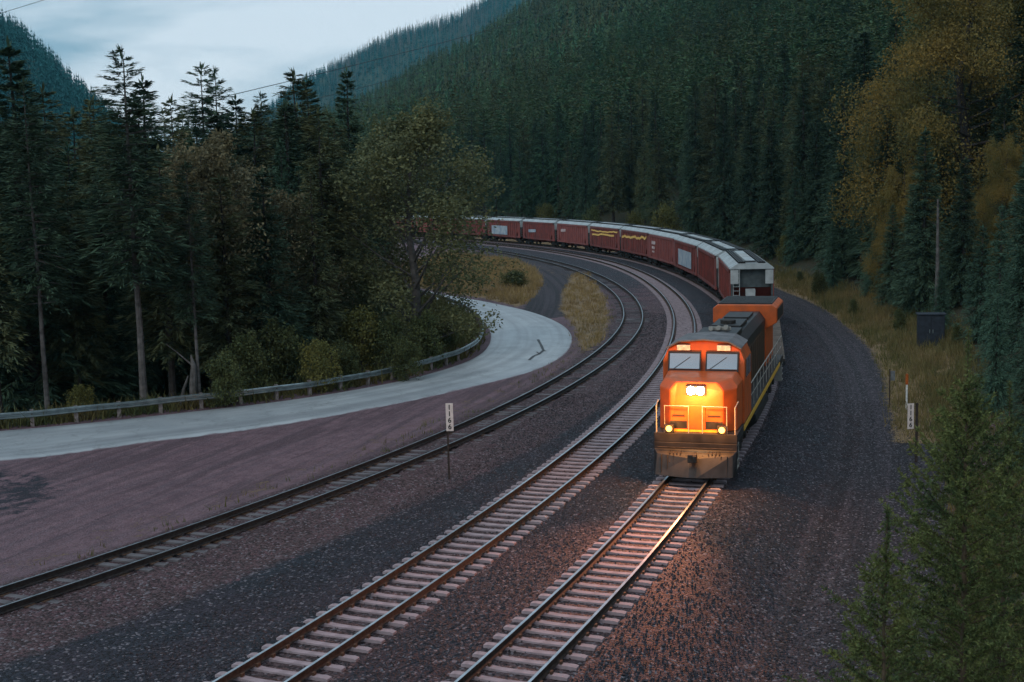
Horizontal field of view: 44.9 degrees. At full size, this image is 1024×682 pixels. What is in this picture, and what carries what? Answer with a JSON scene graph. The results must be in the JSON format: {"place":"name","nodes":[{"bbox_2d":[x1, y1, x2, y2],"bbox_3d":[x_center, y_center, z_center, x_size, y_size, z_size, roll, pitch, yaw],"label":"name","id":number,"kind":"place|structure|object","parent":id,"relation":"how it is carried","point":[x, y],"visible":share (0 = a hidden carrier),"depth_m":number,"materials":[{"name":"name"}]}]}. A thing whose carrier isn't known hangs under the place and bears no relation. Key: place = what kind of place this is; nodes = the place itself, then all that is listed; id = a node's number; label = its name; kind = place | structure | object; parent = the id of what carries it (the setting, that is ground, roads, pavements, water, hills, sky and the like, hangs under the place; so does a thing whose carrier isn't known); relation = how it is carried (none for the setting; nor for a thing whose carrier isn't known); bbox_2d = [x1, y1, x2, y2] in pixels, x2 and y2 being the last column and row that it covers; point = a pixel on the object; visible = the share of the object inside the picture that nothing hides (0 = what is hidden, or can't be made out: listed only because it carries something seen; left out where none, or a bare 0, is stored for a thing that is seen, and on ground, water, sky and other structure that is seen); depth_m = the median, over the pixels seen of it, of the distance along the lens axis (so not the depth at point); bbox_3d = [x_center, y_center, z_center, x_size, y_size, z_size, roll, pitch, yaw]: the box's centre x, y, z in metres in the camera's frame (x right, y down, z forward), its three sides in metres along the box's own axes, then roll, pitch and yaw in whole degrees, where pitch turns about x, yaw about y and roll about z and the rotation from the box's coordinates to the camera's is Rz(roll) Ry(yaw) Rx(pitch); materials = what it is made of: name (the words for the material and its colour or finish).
{"place":"outdoors","nodes":[
{"label":"outdoors","id":0,"kind":"place"},
{"bbox_2d":[0,36,99,123],"bbox_3d":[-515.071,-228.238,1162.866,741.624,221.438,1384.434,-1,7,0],"label":"hill","id":1,"kind":"structure","parent":0,"point":[28,81],"depth_m":1076.93,"materials":[{"name":"green plant"}]},
{"bbox_2d":[0,9,149,158],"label":"forest","id":2,"kind":"object","parent":1,"relation":"on","point":[69,93],"visible":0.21,"depth_m":1107.20,"materials":[{"name":"green plant"}]},
{"bbox_2d":[0,0,486,151],"label":"sky","id":3,"kind":"structure","parent":0,"point":[252,43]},
{"bbox_2d":[0,291,571,460],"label":"road","id":4,"kind":"structure","parent":0,"point":[513,347],"depth_m":63.38,"materials":[{"name":"grey asphalt"}]},
{"bbox_2d":[268,0,535,121],"bbox_3d":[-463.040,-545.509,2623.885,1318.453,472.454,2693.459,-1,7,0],"label":"mountain","id":5,"kind":"structure","parent":0,"point":[325,101],"depth_m":2531.37,"materials":[{"name":"plant"}]},
{"bbox_2d":[243,0,535,129],"bbox_3d":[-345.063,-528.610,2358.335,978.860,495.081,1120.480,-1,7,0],"label":"forest","id":6,"kind":"object","parent":5,"relation":"on","point":[372,49],"visible":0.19,"depth_m":2575.17,"materials":[{"name":"green plant"}]},
{"bbox_2d":[327,0,498,89],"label":"burnt snags","id":7,"kind":"object","parent":5,"relation":"on","point":[399,41],"visible":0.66,"depth_m":2628.91,"materials":[{"name":"grey wood"}]},
{"bbox_2d":[0,0,1023,681],"bbox_3d":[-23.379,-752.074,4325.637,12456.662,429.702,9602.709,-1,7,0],"label":"ground","id":8,"kind":"structure","parent":0,"point":[56,512],"depth_m":40.94,"materials":[{"name":"grey gravel"}]},
{"bbox_2d":[0,189,40,412],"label":"conifer tree","id":9,"kind":"object","parent":8,"relation":"on","point":[7,354],"visible":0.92,"depth_m":62.80,"materials":[{"name":"green plant"}]},
{"bbox_2d":[0,247,43,412],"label":"fir tree","id":10,"kind":"object","parent":8,"relation":"on","point":[23,377],"visible":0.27,"depth_m":67.30,"materials":[{"name":"green plant"}]},
{"bbox_2d":[0,76,84,408],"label":"pine tree","id":11,"kind":"object","parent":8,"relation":"on","point":[44,246],"visible":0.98,"depth_m":62.67,"materials":[{"name":"green plant"}]},
{"bbox_2d":[9,82,121,402],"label":"larch tree","id":12,"kind":"object","parent":8,"relation":"on","point":[47,115],"visible":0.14,"depth_m":80.84,"materials":[{"name":"green plant"}]},
{"bbox_2d":[0,36,138,420],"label":"spruce tree","id":13,"kind":"object","parent":8,"relation":"on","point":[56,393],"visible":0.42,"depth_m":67.11,"materials":[{"name":"green plant"}]},
{"bbox_2d":[30,180,118,402],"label":"larch tree","id":14,"kind":"object","parent":8,"relation":"on","point":[76,340],"visible":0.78,"depth_m":67.24,"materials":[{"name":"green plant"}]},
{"bbox_2d":[53,106,108,235],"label":"spruce tree","id":15,"kind":"object","parent":8,"relation":"on","point":[74,114],"visible":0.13,"depth_m":88.67,"materials":[{"name":"green plant"}]},
{"bbox_2d":[37,141,137,388],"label":"conifer tree","id":16,"kind":"object","parent":8,"relation":"on","point":[81,202],"visible":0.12,"depth_m":70.73,"materials":[{"name":"green plant"}]},
{"bbox_2d":[66,144,156,398],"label":"larch tree","id":17,"kind":"object","parent":8,"relation":"on","point":[90,194],"visible":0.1,"depth_m":75.45,"materials":[{"name":"green plant"}]},
{"bbox_2d":[70,170,161,409],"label":"spruce tree","id":18,"kind":"object","parent":8,"relation":"on","point":[121,348],"visible":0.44,"depth_m":70.27,"materials":[{"name":"green plant"}]},
{"bbox_2d":[70,43,194,408],"bbox_3d":[-19.392,-5.337,63.076,6.356,19.340,6.331,-5,8,-25],"label":"pine tree","id":19,"kind":"object","parent":8,"relation":"on","point":[142,223],"visible":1,"depth_m":62.57,"materials":[{"name":"green plant"}]},
{"bbox_2d":[99,73,209,404],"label":"spruce tree","id":20,"kind":"object","parent":8,"relation":"on","point":[163,385],"visible":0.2,"depth_m":82.72,"materials":[{"name":"green plant"}]},
{"bbox_2d":[113,145,219,403],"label":"conifer tree","id":21,"kind":"object","parent":8,"relation":"on","point":[169,336],"visible":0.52,"depth_m":68.06,"materials":[{"name":"green plant"}]},
{"bbox_2d":[158,158,225,393],"bbox_3d":[-16.625,-2.806,64.264,3.369,13.239,3.326,-7,9,-38],"label":"pine tree","id":22,"kind":"object","parent":8,"relation":"on","point":[201,281],"visible":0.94,"depth_m":64.02,"materials":[{"name":"green plant"}]},
{"bbox_2d":[175,62,242,165],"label":"pine tree","id":23,"kind":"object","parent":8,"relation":"on","point":[196,131],"visible":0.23,"depth_m":97.99,"materials":[{"name":"green plant"}]},
{"bbox_2d":[133,128,308,392],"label":"cottonwood tree","id":24,"kind":"object","parent":8,"relation":"on","point":[208,163],"visible":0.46,"depth_m":70.46,"materials":[{"name":"green plant"}]},
{"bbox_2d":[203,345,248,407],"bbox_3d":[-14.782,2.073,63.663,2.500,3.635,2.356,-2,7,0],"label":"bush","id":25,"kind":"object","parent":8,"relation":"on","point":[225,379],"visible":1,"depth_m":63.34,"materials":[{"name":"green plant"}]},
{"bbox_2d":[182,173,274,379],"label":"larch tree","id":26,"kind":"object","parent":8,"relation":"on","point":[229,317],"visible":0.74,"depth_m":68.13,"materials":[{"name":"green plant"}]},
{"bbox_2d":[0,287,483,426],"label":"guardrail","id":27,"kind":"object","parent":8,"relation":"on","point":[200,397],"visible":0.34,"depth_m":63.98,"materials":[{"name":"metal"}]},
{"bbox_2d":[226,328,277,398],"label":"bush","id":28,"kind":"object","parent":8,"relation":"on","point":[251,359],"visible":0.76,"depth_m":66.16,"materials":[{"name":"green plant"}]},
{"bbox_2d":[230,105,285,249],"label":"conifer tree","id":29,"kind":"object","parent":8,"relation":"on","point":[257,152],"visible":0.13,"depth_m":89.51,"materials":[{"name":"green plant"}]},
{"bbox_2d":[191,187,358,361],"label":"cottonwood tree","id":30,"kind":"object","parent":8,"relation":"on","point":[285,205],"visible":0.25,"depth_m":75.78,"materials":[{"name":"green plant"}]},
{"bbox_2d":[225,165,326,389],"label":"spruce tree","id":31,"kind":"object","parent":8,"relation":"on","point":[274,305],"visible":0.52,"depth_m":70.05,"materials":[{"name":"green plant"}]},
{"bbox_2d":[255,316,311,384],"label":"bush","id":32,"kind":"object","parent":8,"relation":"on","point":[283,341],"visible":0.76,"depth_m":68.22,"materials":[{"name":"green plant"}]},
{"bbox_2d":[264,66,331,188],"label":"conifer tree","id":33,"kind":"object","parent":8,"relation":"on","point":[296,82],"visible":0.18,"depth_m":96.06,"materials":[{"name":"green plant"}]},
{"bbox_2d":[261,99,341,343],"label":"conifer tree","id":34,"kind":"object","parent":8,"relation":"on","point":[291,172],"visible":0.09,"depth_m":84.76,"materials":[{"name":"green plant"}]},
{"bbox_2d":[287,165,350,366],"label":"conifer tree","id":35,"kind":"object","parent":8,"relation":"on","point":[316,294],"visible":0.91,"depth_m":73.02,"materials":[{"name":"green plant"}]},
{"bbox_2d":[296,337,342,391],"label":"bush","id":36,"kind":"object","parent":8,"relation":"on","point":[319,354],"visible":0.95,"depth_m":67.44,"materials":[{"name":"green plant"}]},
{"bbox_2d":[0,240,649,614],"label":"railway track","id":37,"kind":"structure","parent":8,"relation":"on","point":[389,469],"depth_m":44.29,"materials":[{"name":"grey wood"}]},
{"bbox_2d":[280,107,374,373],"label":"conifer tree","id":38,"kind":"object","parent":8,"relation":"on","point":[322,170],"visible":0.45,"depth_m":78.49,"materials":[{"name":"green plant"}]},
{"bbox_2d":[329,338,362,383],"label":"bush","id":39,"kind":"object","parent":8,"relation":"on","point":[346,354],"visible":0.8,"depth_m":69.53,"materials":[{"name":"green plant"}]},
{"bbox_2d":[307,117,386,339],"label":"larch tree","id":40,"kind":"object","parent":8,"relation":"on","point":[335,136],"visible":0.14,"depth_m":86.90,"materials":[{"name":"green plant"}]},
{"bbox_2d":[329,304,388,374],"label":"bush","id":41,"kind":"object","parent":8,"relation":"on","point":[357,328],"visible":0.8,"depth_m":73.98,"materials":[{"name":"green plant"}]},
{"bbox_2d":[328,62,405,356],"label":"spruce tree","id":42,"kind":"object","parent":8,"relation":"on","point":[349,147],"visible":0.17,"depth_m":92.46,"materials":[{"name":"green plant"}]},
{"bbox_2d":[366,313,408,367],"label":"bush","id":43,"kind":"object","parent":8,"relation":"on","point":[388,332],"visible":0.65,"depth_m":74.06,"materials":[{"name":"green plant"}]},
{"bbox_2d":[389,334,424,381],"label":"bush","id":44,"kind":"object","parent":8,"relation":"on","point":[405,351],"visible":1,"depth_m":70.55,"materials":[{"name":"green plant"}]},
{"bbox_2d":[301,96,528,355],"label":"cottonwood tree","id":45,"kind":"object","parent":8,"relation":"on","point":[420,135],"visible":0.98,"depth_m":78.20,"materials":[{"name":"green plant"}]},
{"bbox_2d":[403,308,445,364],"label":"bush","id":46,"kind":"object","parent":8,"relation":"on","point":[420,327],"visible":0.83,"depth_m":75.14,"materials":[{"name":"green plant"}]},
{"bbox_2d":[203,237,701,681],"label":"railway track","id":47,"kind":"structure","parent":8,"relation":"on","point":[673,300],"depth_m":39.04,"materials":[{"name":"metal"}]},
{"bbox_2d":[393,251,613,349],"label":"dry grass","id":48,"kind":"structure","parent":8,"relation":"on","point":[515,297],"depth_m":126.22,"materials":[{"name":"plant"}]},
{"bbox_2d":[0,291,1023,681],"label":"weeds","id":49,"kind":"object","parent":8,"relation":"on","point":[170,407],"visible":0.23,"depth_m":63.15,"materials":[{"name":"green plant"}]},
{"bbox_2d":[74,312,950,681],"bbox_3d":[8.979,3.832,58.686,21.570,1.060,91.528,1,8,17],"label":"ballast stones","id":50,"kind":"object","parent":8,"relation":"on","point":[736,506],"visible":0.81,"depth_m":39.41,"materials":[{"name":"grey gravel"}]},
{"bbox_2d":[506,135,533,217],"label":"conifer tree","id":51,"kind":"object","parent":8,"relation":"on","point":[522,198],"visible":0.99,"depth_m":257.04,"materials":[{"name":"green plant"}]},
{"bbox_2d":[397,236,777,681],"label":"railway track","id":52,"kind":"structure","parent":8,"relation":"on","point":[495,652],"depth_m":34.41,"materials":[{"name":"grey metal"}]},
{"bbox_2d":[487,216,531,242],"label":"covered hopper","id":53,"kind":"object","parent":52,"relation":"on","point":[509,228],"visible":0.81,"depth_m":226.07,"materials":[{"name":"red paint"}]},
{"bbox_2d":[523,218,568,246],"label":"boxcar","id":54,"kind":"object","parent":52,"relation":"on","point":[539,230],"visible":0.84,"depth_m":211.48,"materials":[{"name":"red paint"}]},
{"bbox_2d":[557,219,602,250],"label":"boxcar","id":55,"kind":"object","parent":52,"relation":"on","point":[572,232],"visible":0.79,"depth_m":195.93,"materials":[{"name":"red paint"}]},
{"bbox_2d":[590,222,636,256],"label":"boxcar","id":56,"kind":"object","parent":52,"relation":"on","point":[606,236],"visible":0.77,"depth_m":179.96,"materials":[{"name":"red paint"}]},
{"bbox_2d":[621,225,668,263],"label":"boxcar","id":57,"kind":"object","parent":52,"relation":"on","point":[634,240],"visible":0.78,"depth_m":164.31,"materials":[{"name":"red paint"}]},
{"bbox_2d":[649,229,696,271],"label":"boxcar","id":58,"kind":"object","parent":52,"relation":"on","point":[661,245],"visible":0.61,"depth_m":147.84,"materials":[{"name":"red paint"}]},
{"bbox_2d":[674,234,721,283],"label":"covered hopper","id":59,"kind":"object","parent":52,"relation":"on","point":[685,254],"visible":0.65,"depth_m":130.59,"materials":[{"name":"red paint"}]},
{"bbox_2d":[654,296,782,477],"bbox_3d":[9.517,1.256,54.250,3.100,4.828,22.400,1,8,17],"label":"locomotive","id":60,"kind":"object","parent":52,"relation":"on","point":[721,371],"visible":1,"depth_m":45.71,"materials":[{"name":"orange metal"}]},
{"bbox_2d":[697,241,745,298],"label":"covered hopper","id":61,"kind":"object","parent":52,"relation":"on","point":[709,252],"visible":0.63,"depth_m":113.45,"materials":[{"name":"red paint"}]},
{"bbox_2d":[718,250,773,298],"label":"covered hopper","id":62,"kind":"object","parent":52,"relation":"on","point":[745,273],"visible":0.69,"depth_m":92.16,"materials":[{"name":"red paint"}]},
{"bbox_2d":[598,131,625,221],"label":"conifer tree","id":63,"kind":"object","parent":8,"relation":"on","point":[614,205],"visible":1,"depth_m":225.84,"materials":[{"name":"green plant"}]},
{"bbox_2d":[595,99,632,221],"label":"conifer tree","id":64,"kind":"object","parent":8,"relation":"on","point":[617,141],"visible":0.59,"depth_m":230.88,"materials":[{"name":"green plant"}]},
{"bbox_2d":[233,0,1022,185],"bbox_3d":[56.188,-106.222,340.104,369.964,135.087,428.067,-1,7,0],"label":"forest","id":65,"kind":"object","parent":8,"relation":"on","point":[568,92],"visible":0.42,"depth_m":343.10,"materials":[{"name":"green plant"}]},
{"bbox_2d":[616,133,641,213],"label":"larch tree","id":66,"kind":"object","parent":8,"relation":"on","point":[629,207],"visible":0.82,"depth_m":232.11,"materials":[{"name":"green plant"}]},
{"bbox_2d":[641,129,677,226],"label":"larch tree","id":67,"kind":"object","parent":8,"relation":"on","point":[656,180],"visible":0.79,"depth_m":203.25,"materials":[{"name":"green plant"}]},
{"bbox_2d":[675,78,712,235],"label":"spruce tree","id":68,"kind":"object","parent":8,"relation":"on","point":[692,214],"visible":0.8,"depth_m":197.64,"materials":[{"name":"green plant"}]},
{"bbox_2d":[685,72,742,232],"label":"conifer tree","id":69,"kind":"object","parent":8,"relation":"on","point":[708,152],"visible":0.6,"depth_m":194.70,"materials":[{"name":"green plant"}]},
{"bbox_2d":[700,94,743,240],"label":"spruce tree","id":70,"kind":"object","parent":8,"relation":"on","point":[726,208],"visible":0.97,"depth_m":184.92,"materials":[{"name":"green plant"}]},
{"bbox_2d":[728,101,776,245],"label":"spruce tree","id":71,"kind":"object","parent":8,"relation":"on","point":[748,216],"visible":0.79,"depth_m":176.06,"materials":[{"name":"green plant"}]},
{"bbox_2d":[744,119,793,259],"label":"spruce tree","id":72,"kind":"object","parent":8,"relation":"on","point":[768,227],"visible":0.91,"depth_m":158.49,"materials":[{"name":"green plant"}]},
{"bbox_2d":[780,166,810,266],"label":"fir tree","id":73,"kind":"object","parent":8,"relation":"on","point":[791,255],"visible":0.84,"depth_m":149.28,"materials":[{"name":"green plant"}]},
{"bbox_2d":[778,47,819,209],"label":"spruce tree","id":74,"kind":"object","parent":8,"relation":"on","point":[796,87],"visible":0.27,"depth_m":164.70,"materials":[{"name":"green plant"}]},
{"bbox_2d":[773,73,828,245],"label":"spruce tree","id":75,"kind":"object","parent":8,"relation":"on","point":[800,145],"visible":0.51,"depth_m":157.44,"materials":[{"name":"green plant"}]},
{"bbox_2d":[790,115,831,261],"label":"spruce tree","id":76,"kind":"object","parent":8,"relation":"on","point":[811,192],"visible":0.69,"depth_m":146.70,"materials":[{"name":"green plant"}]},
{"bbox_2d":[808,68,862,261],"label":"spruce tree","id":77,"kind":"object","parent":8,"relation":"on","point":[836,142],"visible":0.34,"depth_m":139.92,"materials":[{"name":"green plant"}]},
{"bbox_2d":[810,127,867,277],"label":"spruce tree","id":78,"kind":"object","parent":8,"relation":"on","point":[841,241],"visible":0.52,"depth_m":127.05,"materials":[{"name":"green plant"}]},
{"bbox_2d":[823,28,878,223],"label":"spruce tree","id":79,"kind":"object","parent":8,"relation":"on","point":[862,47],"visible":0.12,"depth_m":150.64,"materials":[{"name":"green plant"}]},
{"bbox_2d":[841,180,871,278],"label":"spruce tree","id":80,"kind":"object","parent":8,"relation":"on","point":[851,258],"visible":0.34,"depth_m":123.71,"materials":[{"name":"green plant"}]},
{"bbox_2d":[848,100,906,289],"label":"spruce tree","id":81,"kind":"object","parent":8,"relation":"on","point":[862,248],"visible":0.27,"depth_m":114.90,"materials":[{"name":"green plant"}]},
{"bbox_2d":[767,260,990,443],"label":"dry grass","id":82,"kind":"structure","parent":8,"relation":"on","point":[833,299],"depth_m":81.32,"materials":[{"name":"plant"}]},
{"bbox_2d":[799,504,960,681],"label":"fir tree","id":83,"kind":"object","parent":8,"relation":"on","point":[857,644],"visible":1,"depth_m":17.58,"materials":[{"name":"green plant"}]},
{"bbox_2d":[871,204,904,308],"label":"spruce tree","id":84,"kind":"object","parent":8,"relation":"on","point":[888,267],"visible":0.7,"depth_m":103.87,"materials":[{"name":"green plant"}]},
{"bbox_2d":[781,326,1023,681],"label":"fir tree","id":85,"kind":"object","parent":8,"relation":"on","point":[965,634],"visible":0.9,"depth_m":20.33,"materials":[{"name":"green plant"}]},
{"bbox_2d":[859,164,947,297],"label":"golden tree","id":86,"kind":"object","parent":8,"relation":"on","point":[891,175],"visible":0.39,"depth_m":107.32,"materials":[{"name":"yellow plant"}]},
{"bbox_2d":[884,126,954,316],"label":"spruce tree","id":87,"kind":"object","parent":8,"relation":"on","point":[918,290],"visible":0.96,"depth_m":95.41,"materials":[{"name":"green plant"}]},
{"bbox_2d":[821,0,1023,262],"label":"golden tree","id":88,"kind":"object","parent":8,"relation":"on","point":[954,38],"visible":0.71,"depth_m":107.50,"materials":[{"name":"yellow plant"}]},
{"bbox_2d":[916,312,946,348],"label":"equipment cabinet","id":89,"kind":"object","parent":8,"relation":"on","point":[931,325],"visible":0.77,"depth_m":82.16,"materials":[{"name":"grey metal"}]},
{"bbox_2d":[923,96,971,270],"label":"spruce tree","id":90,"kind":"object","parent":8,"relation":"on","point":[944,164],"visible":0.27,"depth_m":108.43,"materials":[{"name":"green plant"}]},
{"bbox_2d":[898,380,1023,681],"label":"fir tree","id":91,"kind":"object","parent":8,"relation":"on","point":[1009,431],"visible":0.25,"depth_m":24.54,"materials":[{"name":"green plant"}]},
{"bbox_2d":[938,156,992,307],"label":"spruce tree","id":92,"kind":"object","parent":8,"relation":"on","point":[954,268],"visible":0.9,"depth_m":91.61,"materials":[{"name":"green plant"}]},
{"bbox_2d":[950,226,1008,344],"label":"fir tree","id":93,"kind":"object","parent":8,"relation":"on","point":[977,319],"visible":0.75,"depth_m":78.12,"materials":[{"name":"green plant"}]},
{"bbox_2d":[954,40,1009,230],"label":"conifer tree","id":94,"kind":"object","parent":8,"relation":"on","point":[980,136],"visible":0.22,"depth_m":112.14,"materials":[{"name":"green plant"}]},
{"bbox_2d":[965,134,1023,273],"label":"golden tree","id":95,"kind":"object","parent":8,"relation":"on","point":[999,172],"visible":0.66,"depth_m":94.87,"materials":[{"name":"yellow plant"}]},
{"bbox_2d":[969,202,1021,361],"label":"fir tree","id":96,"kind":"object","parent":8,"relation":"on","point":[998,245],"visible":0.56,"depth_m":72.11,"materials":[{"name":"green plant"}]},
{"bbox_2d":[974,293,1019,414],"bbox_3d":[22.915,0.850,58.674,2.298,6.367,2.274,-1,7,1],"label":"fir tree","id":97,"kind":"object","parent":8,"relation":"on","point":[994,380],"visible":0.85,"depth_m":58.49,"materials":[{"name":"green plant"}]},
{"bbox_2d":[972,84,1023,265],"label":"spruce tree","id":98,"kind":"object","parent":8,"relation":"on","point":[1002,131],"visible":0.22,"depth_m":100.64,"materials":[{"name":"green plant"}]},
{"bbox_2d":[976,146,1023,395],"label":"fir tree","id":99,"kind":"object","parent":8,"relation":"on","point":[1016,294],"visible":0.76,"depth_m":62.20,"materials":[{"name":"green plant"}]},
{"bbox_2d":[981,0,1023,242],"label":"spruce tree","id":100,"kind":"object","parent":8,"relation":"on","point":[1014,53],"visible":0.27,"depth_m":108.65,"materials":[{"name":"green plant"}]},
{"bbox_2d":[990,318,1023,472],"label":"fir tree","id":101,"kind":"object","parent":8,"relation":"on","point":[1020,379],"visible":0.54,"depth_m":46.72,"materials":[{"name":"green plant"}]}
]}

